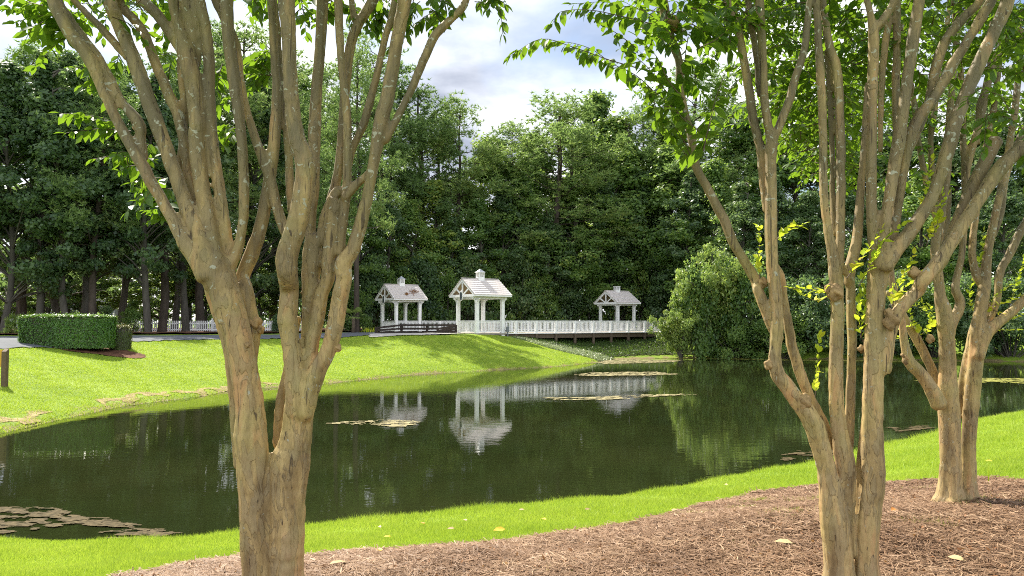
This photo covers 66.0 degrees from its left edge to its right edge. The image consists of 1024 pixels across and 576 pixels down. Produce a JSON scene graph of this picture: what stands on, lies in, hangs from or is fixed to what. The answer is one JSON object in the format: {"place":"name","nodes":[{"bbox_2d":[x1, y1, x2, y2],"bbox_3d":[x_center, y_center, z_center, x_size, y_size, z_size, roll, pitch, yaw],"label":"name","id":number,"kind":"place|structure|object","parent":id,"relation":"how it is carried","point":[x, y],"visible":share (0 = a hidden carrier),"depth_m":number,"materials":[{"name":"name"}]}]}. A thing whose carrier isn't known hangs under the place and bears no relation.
{"place":"outdoors","nodes":[
{"label":"outdoors","id":0,"kind":"place"},
{"bbox_2d":[0,332,384,348],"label":"road","id":1,"kind":"structure","parent":0,"point":[8,341],"depth_m":47.00,"materials":[{"name":"grey asphalt"}]},
{"bbox_2d":[0,334,597,432],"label":"lawn grass","id":2,"kind":"structure","parent":0,"point":[38,400],"depth_m":38.13,"materials":[{"name":"green plant"}]},
{"bbox_2d":[0,328,648,333],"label":"forest floor","id":3,"kind":"structure","parent":0,"point":[210,331],"depth_m":66.14,"materials":[{"name":"brown soil"}]},
{"bbox_2d":[0,59,75,332],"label":"broadleaf tree","id":4,"kind":"object","parent":3,"relation":"on","point":[11,71],"visible":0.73,"depth_m":58.94,"materials":[{"name":"green plant"}]},
{"bbox_2d":[0,38,75,315],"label":"pine tree","id":5,"kind":"object","parent":3,"relation":"on","point":[23,58],"visible":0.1,"depth_m":63.49,"materials":[{"name":"green plant"}]},
{"bbox_2d":[0,48,112,314],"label":"broadleaf tree","id":6,"kind":"object","parent":3,"relation":"on","point":[36,94],"visible":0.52,"depth_m":59.24,"materials":[{"name":"green plant"}]},
{"bbox_2d":[0,49,121,313],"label":"broadleaf tree","id":7,"kind":"object","parent":3,"relation":"on","point":[70,59],"visible":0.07,"depth_m":66.01,"materials":[{"name":"green plant"}]},
{"bbox_2d":[5,65,119,314],"bbox_3d":[-34.154,-6.679,60.386,7.873,20.568,9.348,0,-3,-9],"label":"broadleaf tree","id":8,"kind":"object","parent":3,"relation":"on","point":[68,103],"visible":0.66,"depth_m":58.80,"materials":[{"name":"green plant"}]},
{"bbox_2d":[1,56,157,314],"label":"broadleaf tree","id":9,"kind":"object","parent":3,"relation":"on","point":[77,265],"visible":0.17,"depth_m":61.41,"materials":[{"name":"green plant"}]},
{"bbox_2d":[30,62,159,313],"bbox_3d":[-31.826,-6.991,60.901,9.355,21.240,9.873,2,-3,-35],"label":"broadleaf tree","id":10,"kind":"object","parent":3,"relation":"on","point":[92,302],"visible":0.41,"depth_m":59.47,"materials":[{"name":"green plant"}]},
{"bbox_2d":[83,73,187,333],"bbox_3d":[-28.999,-6.845,61.821,8.303,21.044,10.403,2,-3,-40],"label":"broadleaf tree","id":11,"kind":"object","parent":3,"relation":"on","point":[122,266],"visible":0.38,"depth_m":60.93,"materials":[{"name":"green plant"}]},
{"bbox_2d":[126,256,194,320],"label":"broadleaf tree","id":12,"kind":"object","parent":3,"relation":"on","point":[153,302],"visible":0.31,"depth_m":73.81,"materials":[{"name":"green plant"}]},
{"bbox_2d":[121,46,222,331],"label":"pine tree","id":13,"kind":"object","parent":3,"relation":"on","point":[163,312],"visible":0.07,"depth_m":66.04,"materials":[{"name":"green plant"}]},
{"bbox_2d":[131,65,238,330],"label":"broadleaf tree","id":14,"kind":"object","parent":3,"relation":"on","point":[228,162],"visible":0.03,"depth_m":67.35,"materials":[{"name":"green plant"}]},
{"bbox_2d":[155,44,271,330],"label":"pine tree","id":15,"kind":"object","parent":3,"relation":"on","point":[199,303],"visible":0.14,"depth_m":69.77,"materials":[{"name":"green plant"}]},
{"bbox_2d":[188,62,318,297],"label":"broadleaf tree","id":16,"kind":"object","parent":3,"relation":"on","point":[274,236],"visible":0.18,"depth_m":75.50,"materials":[{"name":"green plant"}]},
{"bbox_2d":[201,15,322,238],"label":"pine tree","id":17,"kind":"object","parent":3,"relation":"on","point":[247,34],"visible":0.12,"depth_m":77.04,"materials":[{"name":"green plant"}]},
{"bbox_2d":[224,20,360,325],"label":"pine tree","id":18,"kind":"object","parent":3,"relation":"on","point":[306,95],"visible":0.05,"depth_m":85.48,"materials":[{"name":"green plant"}]},
{"bbox_2d":[324,274,374,331],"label":"shrub","id":19,"kind":"object","parent":3,"relation":"on","point":[366,322],"visible":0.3,"depth_m":76.56,"materials":[{"name":"green plant"}]},
{"bbox_2d":[352,258,390,329],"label":"shrub","id":20,"kind":"object","parent":3,"relation":"on","point":[373,280],"visible":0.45,"depth_m":80.92,"materials":[{"name":"green plant"}]},
{"bbox_2d":[346,191,406,328],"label":"broadleaf tree","id":21,"kind":"object","parent":3,"relation":"on","point":[377,242],"visible":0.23,"depth_m":83.06,"materials":[{"name":"green plant"}]},
{"bbox_2d":[353,190,416,319],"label":"broadleaf tree","id":22,"kind":"object","parent":3,"relation":"on","point":[393,211],"visible":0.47,"depth_m":85.32,"materials":[{"name":"green plant"}]},
{"bbox_2d":[317,25,467,325],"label":"pine tree","id":23,"kind":"object","parent":3,"relation":"on","point":[408,69],"visible":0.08,"depth_m":93.72,"materials":[{"name":"green plant"}]},
{"bbox_2d":[351,68,442,319],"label":"pine tree","id":24,"kind":"object","parent":3,"relation":"on","point":[410,139],"visible":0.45,"depth_m":90.75,"materials":[{"name":"green plant"}]},
{"bbox_2d":[373,271,431,328],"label":"shrub","id":25,"kind":"object","parent":3,"relation":"on","point":[393,280],"visible":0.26,"depth_m":83.25,"materials":[{"name":"green plant"}]},
{"bbox_2d":[371,197,454,309],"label":"broadleaf tree","id":26,"kind":"object","parent":3,"relation":"on","point":[410,210],"visible":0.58,"depth_m":87.69,"materials":[{"name":"green plant"}]},
{"bbox_2d":[393,253,449,327],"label":"shrub","id":27,"kind":"object","parent":3,"relation":"on","point":[423,267],"visible":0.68,"depth_m":84.66,"materials":[{"name":"green plant"}]},
{"bbox_2d":[375,78,482,247],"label":"pine tree","id":28,"kind":"object","parent":3,"relation":"on","point":[415,190],"visible":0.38,"depth_m":92.22,"materials":[{"name":"green plant"}]},
{"bbox_2d":[383,95,477,327],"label":"pine tree","id":29,"kind":"object","parent":3,"relation":"on","point":[439,165],"visible":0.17,"depth_m":97.66,"materials":[{"name":"green plant"}]},
{"bbox_2d":[384,179,482,327],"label":"broadleaf tree","id":30,"kind":"object","parent":3,"relation":"on","point":[434,197],"visible":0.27,"depth_m":91.55,"materials":[{"name":"green plant"}]},
{"bbox_2d":[422,269,469,327],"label":"shrub","id":31,"kind":"object","parent":3,"relation":"on","point":[449,281],"visible":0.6,"depth_m":85.33,"materials":[{"name":"green plant"}]},
{"bbox_2d":[432,217,485,319],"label":"broadleaf tree","id":32,"kind":"object","parent":3,"relation":"on","point":[450,262],"visible":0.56,"depth_m":89.69,"materials":[{"name":"green plant"}]},
{"bbox_2d":[421,94,506,230],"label":"pine tree","id":33,"kind":"object","parent":3,"relation":"on","point":[483,149],"visible":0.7,"depth_m":94.01,"materials":[{"name":"green plant"}]},
{"bbox_2d":[443,256,498,328],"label":"shrub","id":34,"kind":"object","parent":3,"relation":"on","point":[468,265],"visible":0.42,"depth_m":88.29,"materials":[{"name":"green plant"}]},
{"bbox_2d":[453,198,509,301],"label":"broadleaf tree","id":35,"kind":"object","parent":3,"relation":"on","point":[479,222],"visible":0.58,"depth_m":91.56,"materials":[{"name":"green plant"}]},
{"bbox_2d":[427,132,546,327],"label":"broadleaf tree","id":36,"kind":"object","parent":3,"relation":"on","point":[489,208],"visible":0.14,"depth_m":98.06,"materials":[{"name":"green plant"}]},
{"bbox_2d":[469,184,543,309],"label":"broadleaf tree","id":37,"kind":"object","parent":3,"relation":"on","point":[500,201],"visible":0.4,"depth_m":92.86,"materials":[{"name":"green plant"}]},
{"bbox_2d":[491,252,541,328],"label":"shrub","id":38,"kind":"object","parent":3,"relation":"on","point":[521,265],"visible":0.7,"depth_m":91.19,"materials":[{"name":"green plant"}]},
{"bbox_2d":[484,118,552,249],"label":"pine tree","id":39,"kind":"object","parent":3,"relation":"on","point":[505,133],"visible":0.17,"depth_m":98.17,"materials":[{"name":"green plant"}]},
{"bbox_2d":[475,171,570,328],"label":"broadleaf tree","id":40,"kind":"object","parent":3,"relation":"on","point":[526,181],"visible":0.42,"depth_m":94.59,"materials":[{"name":"green plant"}]},
{"bbox_2d":[508,269,567,328],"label":"shrub","id":41,"kind":"object","parent":3,"relation":"on","point":[541,314],"visible":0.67,"depth_m":91.56,"materials":[{"name":"green plant"}]},
{"bbox_2d":[497,131,588,275],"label":"broadleaf tree","id":42,"kind":"object","parent":3,"relation":"on","point":[550,165],"visible":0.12,"depth_m":99.56,"materials":[{"name":"green plant"}]},
{"bbox_2d":[515,209,585,327],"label":"broadleaf tree","id":43,"kind":"object","parent":3,"relation":"on","point":[548,225],"visible":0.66,"depth_m":92.91,"materials":[{"name":"green plant"}]},
{"bbox_2d":[465,88,645,320],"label":"pine tree","id":44,"kind":"object","parent":3,"relation":"on","point":[558,130],"visible":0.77,"depth_m":94.48,"materials":[{"name":"green plant"}]},
{"bbox_2d":[546,256,597,328],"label":"shrub","id":45,"kind":"object","parent":3,"relation":"on","point":[567,311],"visible":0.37,"depth_m":94.01,"materials":[{"name":"green plant"}]},
{"bbox_2d":[527,96,618,320],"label":"pine tree","id":46,"kind":"object","parent":3,"relation":"on","point":[599,158],"visible":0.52,"depth_m":98.39,"materials":[{"name":"green plant"}]},
{"bbox_2d":[531,175,628,328],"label":"broadleaf tree","id":47,"kind":"object","parent":3,"relation":"on","point":[590,267],"visible":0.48,"depth_m":93.97,"materials":[{"name":"green plant"}]},
{"bbox_2d":[570,269,614,329],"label":"shrub","id":48,"kind":"object","parent":3,"relation":"on","point":[589,282],"visible":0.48,"depth_m":95.12,"materials":[{"name":"green plant"}]},
{"bbox_2d":[559,162,627,316],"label":"broadleaf tree","id":49,"kind":"object","parent":3,"relation":"on","point":[600,226],"visible":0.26,"depth_m":97.43,"materials":[{"name":"green plant"}]},
{"bbox_2d":[554,89,640,314],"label":"broadleaf tree","id":50,"kind":"object","parent":3,"relation":"on","point":[603,100],"visible":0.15,"depth_m":107.53,"materials":[{"name":"green plant"}]},
{"bbox_2d":[553,110,674,280],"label":"broadleaf tree","id":51,"kind":"object","parent":3,"relation":"on","point":[621,124],"visible":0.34,"depth_m":102.82,"materials":[{"name":"green plant"}]},
{"bbox_2d":[587,250,645,324],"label":"shrub","id":52,"kind":"object","parent":3,"relation":"on","point":[622,309],"visible":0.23,"depth_m":96.87,"materials":[{"name":"green plant"}]},
{"bbox_2d":[577,147,658,327],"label":"broadleaf tree","id":53,"kind":"object","parent":3,"relation":"on","point":[621,184],"visible":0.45,"depth_m":97.61,"materials":[{"name":"green plant"}]},
{"bbox_2d":[605,259,658,329],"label":"shrub","id":54,"kind":"object","parent":3,"relation":"on","point":[639,276],"visible":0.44,"depth_m":96.57,"materials":[{"name":"green plant"}]},
{"bbox_2d":[602,171,675,314],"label":"broadleaf tree","id":55,"kind":"object","parent":3,"relation":"on","point":[621,248],"visible":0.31,"depth_m":97.05,"materials":[{"name":"green plant"}]},
{"bbox_2d":[612,143,700,273],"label":"broadleaf tree","id":56,"kind":"object","parent":3,"relation":"on","point":[653,239],"visible":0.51,"depth_m":96.38,"materials":[{"name":"green plant"}]},
{"bbox_2d":[641,250,680,329],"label":"shrub","id":57,"kind":"object","parent":3,"relation":"on","point":[657,309],"visible":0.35,"depth_m":94.36,"materials":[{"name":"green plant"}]},
{"bbox_2d":[626,120,742,281],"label":"broadleaf tree","id":58,"kind":"object","parent":3,"relation":"on","point":[652,163],"visible":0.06,"depth_m":100.33,"materials":[{"name":"green plant"}]},
{"bbox_2d":[645,169,724,295],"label":"broadleaf tree","id":59,"kind":"object","parent":3,"relation":"on","point":[692,194],"visible":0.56,"depth_m":91.52,"materials":[{"name":"green plant"}]},
{"bbox_2d":[627,51,759,260],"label":"pine tree","id":60,"kind":"object","parent":3,"relation":"on","point":[674,166],"visible":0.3,"depth_m":99.61,"materials":[{"name":"green plant"}]},
{"bbox_2d":[648,158,765,292],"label":"broadleaf tree","id":61,"kind":"object","parent":3,"relation":"on","point":[714,171],"visible":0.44,"depth_m":89.39,"materials":[{"name":"green plant"}]},
{"bbox_2d":[653,62,783,259],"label":"pine tree","id":62,"kind":"object","parent":3,"relation":"on","point":[737,155],"visible":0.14,"depth_m":100.15,"materials":[{"name":"green plant"}]},
{"bbox_2d":[702,102,821,316],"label":"broadleaf tree","id":63,"kind":"object","parent":3,"relation":"on","point":[753,180],"visible":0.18,"depth_m":98.28,"materials":[{"name":"green plant"}]},
{"bbox_2d":[849,102,985,300],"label":"broadleaf tree","id":64,"kind":"object","parent":3,"relation":"on","point":[913,157],"visible":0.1,"depth_m":91.31,"materials":[{"name":"green plant"}]},
{"bbox_2d":[919,93,1023,260],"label":"broadleaf tree","id":65,"kind":"object","parent":3,"relation":"on","point":[1020,186],"visible":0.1,"depth_m":87.71,"materials":[{"name":"green plant"}]},
{"bbox_2d":[0,358,1023,541],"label":"pond water","id":66,"kind":"structure","parent":0,"point":[473,438],"depth_m":20.14,"materials":[{"name":"green liquid"}]},
{"bbox_2d":[0,507,181,538],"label":"algae mat","id":67,"kind":"object","parent":66,"relation":"on","point":[72,518],"visible":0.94,"depth_m":11.96,"materials":[{"name":"beige plant"}]},
{"bbox_2d":[0,322,1023,575],"bbox_3d":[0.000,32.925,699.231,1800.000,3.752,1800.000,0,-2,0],"label":"lawn","id":68,"kind":"structure","parent":0,"point":[822,354],"depth_m":42.22,"materials":[{"name":"green plant"}]},
{"bbox_2d":[52,347,145,357],"bbox_3d":[-21.042,3.104,39.399,5.520,0.779,2.280,0,-2,0],"label":"hedge bed","id":69,"kind":"object","parent":68,"relation":"on","point":[119,353],"visible":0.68,"depth_m":39.21,"materials":[{"name":"brown soil"}]},
{"bbox_2d":[16,312,118,349],"bbox_3d":[-22.201,2.156,39.453,4.876,1.964,2.422,0,-2,0],"label":"clipped hedge","id":70,"kind":"object","parent":69,"relation":"on","point":[76,331],"visible":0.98,"depth_m":38.54,"materials":[{"name":"green plant"}]},
{"bbox_2d":[301,58,389,280],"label":"pine tree","id":71,"kind":"object","parent":68,"relation":"on","point":[329,164],"visible":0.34,"depth_m":66.43,"materials":[{"name":"green plant"}]},
{"bbox_2d":[317,20,409,331],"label":"pine tree","id":72,"kind":"object","parent":68,"relation":"on","point":[379,207],"visible":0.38,"depth_m":67.62,"materials":[{"name":"green plant"}]},
{"bbox_2d":[368,333,456,336],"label":"footpath","id":73,"kind":"structure","parent":68,"relation":"on","point":[380,334],"depth_m":57.89,"materials":[{"name":"concrete"}]},
{"bbox_2d":[375,276,427,331],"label":"gazebo","id":74,"kind":"object","parent":73,"relation":"on","point":[395,294],"visible":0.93,"depth_m":73.18,"materials":[{"name":"white paint"}]},
{"bbox_2d":[449,269,511,335],"bbox_3d":[-2.609,1.174,63.865,3.575,5.423,4.100,2,-3,-34],"label":"gazebo","id":75,"kind":"object","parent":68,"relation":"on","point":[483,289],"visible":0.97,"depth_m":63.15,"materials":[{"name":"white paint"}]},
{"bbox_2d":[0,409,1023,575],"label":"grass","id":76,"kind":"structure","parent":68,"relation":"on","point":[98,556],"depth_m":10.23,"materials":[{"name":"green plant"}]},
{"bbox_2d":[422,321,661,343],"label":"footbridge","id":77,"kind":"object","parent":68,"relation":"on","point":[580,329],"visible":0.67,"depth_m":68.48,"materials":[{"name":"white paint"}]},
{"bbox_2d":[593,286,640,329],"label":"gazebo","id":78,"kind":"object","parent":77,"relation":"on","point":[616,298],"visible":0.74,"depth_m":88.26,"materials":[{"name":"white paint"}]},
{"bbox_2d":[512,336,613,360],"bbox_3d":[4.129,4.837,62.868,8.317,2.108,4.766,0,-2,0],"label":"ground cover","id":79,"kind":"object","parent":68,"relation":"on","point":[578,351],"visible":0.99,"depth_m":62.76,"materials":[{"name":"green plant"}]},
{"bbox_2d":[106,474,1023,575],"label":"mulch bed","id":80,"kind":"object","parent":68,"relation":"on","point":[936,517],"visible":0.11,"depth_m":5.44,"materials":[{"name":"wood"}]},
{"bbox_2d":[0,0,512,575],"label":"crape myrtle","id":81,"kind":"object","parent":80,"relation":"on","point":[272,486],"visible":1,"depth_m":4.61,"materials":[{"name":"brown plant"}]},
{"bbox_2d":[503,0,1023,575],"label":"crape myrtle","id":82,"kind":"object","parent":80,"relation":"on","point":[851,494],"visible":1,"depth_m":4.75,"materials":[{"name":"brown plant"}]},
{"bbox_2d":[724,0,1023,503],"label":"crape myrtle","id":83,"kind":"object","parent":80,"relation":"on","point":[953,401],"visible":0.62,"depth_m":7.43,"materials":[{"name":"green plant"}]},
{"bbox_2d":[646,296,709,357],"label":"shrub","id":84,"kind":"object","parent":68,"relation":"on","point":[676,332],"visible":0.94,"depth_m":66.03,"materials":[{"name":"green plant"}]},
{"bbox_2d":[671,242,757,347],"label":"shrub","id":85,"kind":"object","parent":68,"relation":"on","point":[723,287],"visible":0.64,"depth_m":66.61,"materials":[{"name":"green plant"}]},
{"bbox_2d":[694,181,767,287],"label":"broadleaf tree","id":86,"kind":"object","parent":68,"relation":"on","point":[738,208],"visible":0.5,"depth_m":85.27,"materials":[{"name":"green plant"}]},
{"bbox_2d":[691,251,785,355],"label":"shrub","id":87,"kind":"object","parent":68,"relation":"on","point":[745,284],"visible":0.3,"depth_m":66.15,"materials":[{"name":"green plant"}]},
{"bbox_2d":[709,311,768,359],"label":"shrub","id":88,"kind":"object","parent":68,"relation":"on","point":[740,338],"visible":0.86,"depth_m":65.64,"materials":[{"name":"green plant"}]},
{"bbox_2d":[734,174,822,294],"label":"broadleaf tree","id":89,"kind":"object","parent":68,"relation":"on","point":[784,203],"visible":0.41,"depth_m":82.88,"materials":[{"name":"green plant"}]},
{"bbox_2d":[748,310,816,358],"bbox_3d":[22.629,3.963,65.293,5.900,4.280,6.660,-1,-3,26],"label":"shrub","id":90,"kind":"object","parent":68,"relation":"on","point":[761,329],"visible":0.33,"depth_m":64.67,"materials":[{"name":"green plant"}]},
{"bbox_2d":[778,191,847,307],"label":"broadleaf tree","id":91,"kind":"object","parent":68,"relation":"on","point":[810,207],"visible":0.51,"depth_m":81.65,"materials":[{"name":"green plant"}]},
{"bbox_2d":[785,273,846,351],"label":"shrub","id":92,"kind":"object","parent":68,"relation":"on","point":[807,307],"visible":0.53,"depth_m":65.51,"materials":[{"name":"green plant"}]},
{"bbox_2d":[809,176,868,287],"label":"broadleaf tree","id":93,"kind":"object","parent":68,"relation":"on","point":[850,199],"visible":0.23,"depth_m":79.81,"materials":[{"name":"green plant"}]},
{"bbox_2d":[848,190,926,289],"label":"broadleaf tree","id":94,"kind":"object","parent":68,"relation":"on","point":[880,197],"visible":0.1,"depth_m":77.66,"materials":[{"name":"green plant"}]},
{"bbox_2d":[865,173,976,310],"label":"broadleaf tree","id":95,"kind":"object","parent":68,"relation":"on","point":[912,203],"visible":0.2,"depth_m":77.09,"materials":[{"name":"green plant"}]},
{"bbox_2d":[908,280,969,358],"bbox_3d":[34.029,2.494,63.178,6.083,6.582,5.356,2,-3,-39],"label":"shrub","id":96,"kind":"object","parent":68,"relation":"on","point":[922,320],"visible":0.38,"depth_m":62.62,"materials":[{"name":"green plant"}]},
{"bbox_2d":[919,190,1002,319],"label":"broadleaf tree","id":97,"kind":"object","parent":68,"relation":"on","point":[982,212],"visible":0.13,"depth_m":74.92,"materials":[{"name":"green plant"}]},
{"bbox_2d":[927,271,1017,357],"bbox_3d":[36.468,2.204,62.978,5.780,7.037,5.736,2,-3,-34],"label":"shrub","id":98,"kind":"object","parent":68,"relation":"on","point":[965,282],"visible":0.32,"depth_m":61.95,"materials":[{"name":"green plant"}]},
{"bbox_2d":[958,276,1023,357],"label":"shrub","id":99,"kind":"object","parent":68,"relation":"on","point":[1018,322],"visible":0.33,"depth_m":61.49,"materials":[{"name":"green plant"}]},
{"bbox_2d":[964,177,1023,324],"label":"broadleaf tree","id":100,"kind":"object","parent":68,"relation":"on","point":[1014,205],"visible":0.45,"depth_m":73.64,"materials":[{"name":"green plant"}]},
{"bbox_2d":[0,0,1023,321],"label":"sky","id":101,"kind":"structure","parent":0,"point":[470,56],"materials":[{"name":"white"}]},
{"bbox_2d":[538,337,695,357],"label":"bank soil","id":102,"kind":"structure","parent":0,"point":[651,340],"depth_m":68.74,"materials":[{"name":"brown soil"}]},
{"bbox_2d":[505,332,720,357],"bbox_3d":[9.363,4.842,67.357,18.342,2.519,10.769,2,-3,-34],"label":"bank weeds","id":103,"kind":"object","parent":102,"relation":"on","point":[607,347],"visible":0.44,"depth_m":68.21,"materials":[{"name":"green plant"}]},
{"bbox_2d":[669,255,726,358],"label":"shrub","id":104,"kind":"object","parent":102,"relation":"on","point":[702,344],"visible":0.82,"depth_m":65.99,"materials":[{"name":"green plant"}]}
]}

